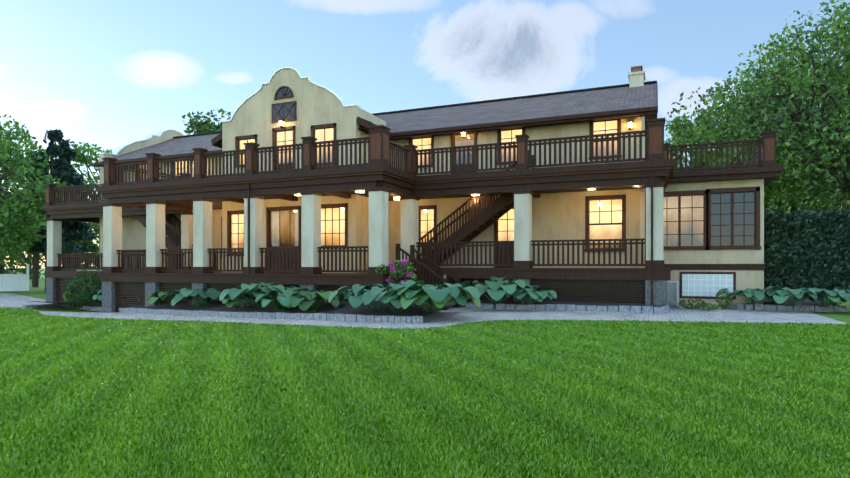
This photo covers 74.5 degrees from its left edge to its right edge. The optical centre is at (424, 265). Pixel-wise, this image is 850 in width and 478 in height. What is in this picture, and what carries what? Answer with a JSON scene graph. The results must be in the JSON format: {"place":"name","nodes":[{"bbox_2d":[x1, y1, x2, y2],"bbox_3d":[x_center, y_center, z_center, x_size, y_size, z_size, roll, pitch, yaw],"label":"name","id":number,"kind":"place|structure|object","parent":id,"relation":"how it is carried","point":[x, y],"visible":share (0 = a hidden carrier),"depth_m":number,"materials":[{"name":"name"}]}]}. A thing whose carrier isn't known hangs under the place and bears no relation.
{"place":"outdoors","nodes":[
{"label":"outdoors","id":0,"kind":"place"},
{"bbox_2d":[0,293,845,328],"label":"paver path","id":1,"kind":"structure","parent":0,"point":[456,316],"depth_m":15.26,"materials":[{"name":"grey stone"}]},
{"bbox_2d":[0,268,849,477],"bbox_3d":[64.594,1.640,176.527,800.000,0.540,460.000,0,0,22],"label":"ground","id":2,"kind":"structure","parent":0,"point":[40,293],"depth_m":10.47,"materials":[{"name":"green plant"}]},
{"bbox_2d":[0,264,29,290],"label":"fence","id":3,"kind":"object","parent":2,"relation":"on","point":[10,282],"visible":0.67,"depth_m":41.46,"materials":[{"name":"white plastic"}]},
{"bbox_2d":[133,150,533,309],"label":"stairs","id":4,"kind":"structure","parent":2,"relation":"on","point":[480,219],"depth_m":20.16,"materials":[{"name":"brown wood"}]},
{"bbox_2d":[62,259,731,311],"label":"shrubs","id":5,"kind":"object","parent":2,"relation":"on","point":[394,270],"visible":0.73,"depth_m":17.34,"materials":[{"name":"green plant"}]},
{"bbox_2d":[41,118,782,312],"bbox_3d":[-3.718,-1.500,24.756,33.050,7.420,12.420,0,0,22],"label":"porch","id":6,"kind":"object","parent":2,"relation":"on","point":[155,197],"visible":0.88,"depth_m":18.59,"materials":[{"name":"brown wood"}]},
{"bbox_2d":[278,120,640,200],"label":"ceiling lights","id":7,"kind":"object","parent":6,"relation":"on","point":[396,198],"visible":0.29,"depth_m":19.86,"materials":[{"name":"white glass"}]},
{"bbox_2d":[0,0,849,292],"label":"trees","id":8,"kind":"object","parent":2,"relation":"on","point":[812,157],"visible":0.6,"depth_m":33.33,"materials":[{"name":"green plant"}]},
{"bbox_2d":[99,67,763,306],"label":"building walls","id":9,"kind":"structure","parent":2,"relation":"on","point":[558,216],"depth_m":21.02,"materials":[{"name":"paint"}]},
{"bbox_2d":[92,80,657,166],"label":"roofs","id":10,"kind":"structure","parent":9,"relation":"on","point":[622,101],"depth_m":22.40,"materials":[{"name":"grey"}]},
{"bbox_2d":[628,65,644,87],"bbox_3d":[8.878,-7.400,23.406,0.650,1.680,1.000,0,0,22],"label":"chimney","id":11,"kind":"object","parent":10,"relation":"on","point":[636,75],"visible":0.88,"depth_m":23.02,"materials":[{"name":"paint"}]},
{"bbox_2d":[137,86,764,298],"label":"window frames","id":12,"kind":"structure","parent":9,"relation":"attached to","point":[283,92],"depth_m":19.79,"materials":[{"name":"brown wood"}]},
{"bbox_2d":[140,104,753,296],"bbox_3d":[-2.396,-2.625,21.927,27.130,7.290,2.585,0,0,22],"label":"window glass","id":13,"kind":"object","parent":12,"relation":"in","point":[288,227],"visible":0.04,"depth_m":19.66,"materials":[{"name":"glass"}]},
{"bbox_2d":[22,295,846,323],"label":"beds","id":14,"kind":"object","parent":2,"relation":"on","point":[347,311],"visible":0.6,"depth_m":16.84,"materials":[{"name":"stone"}]},
{"bbox_2d":[65,276,849,313],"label":"hosta plants","id":15,"kind":"object","parent":2,"relation":"on","point":[435,296],"visible":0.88,"depth_m":16.15,"materials":[{"name":"green plant"}]},
{"bbox_2d":[664,280,679,307],"bbox_3d":[7.830,0.930,18.240,0.850,0.880,0.850,0,0,22],"label":"ac unit","id":16,"kind":"object","parent":2,"relation":"on","point":[671,293],"visible":0.54,"depth_m":17.84,"materials":[{"name":"metal"}]},
{"bbox_2d":[764,207,849,297],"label":"hedge","id":17,"kind":"object","parent":2,"relation":"on","point":[802,249],"visible":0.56,"depth_m":23.53,"materials":[{"name":"green plant"}]},
{"bbox_2d":[0,0,849,267],"label":"sky","id":18,"kind":"structure","parent":0,"point":[109,74],"materials":[{"name":"blue"}]}
]}

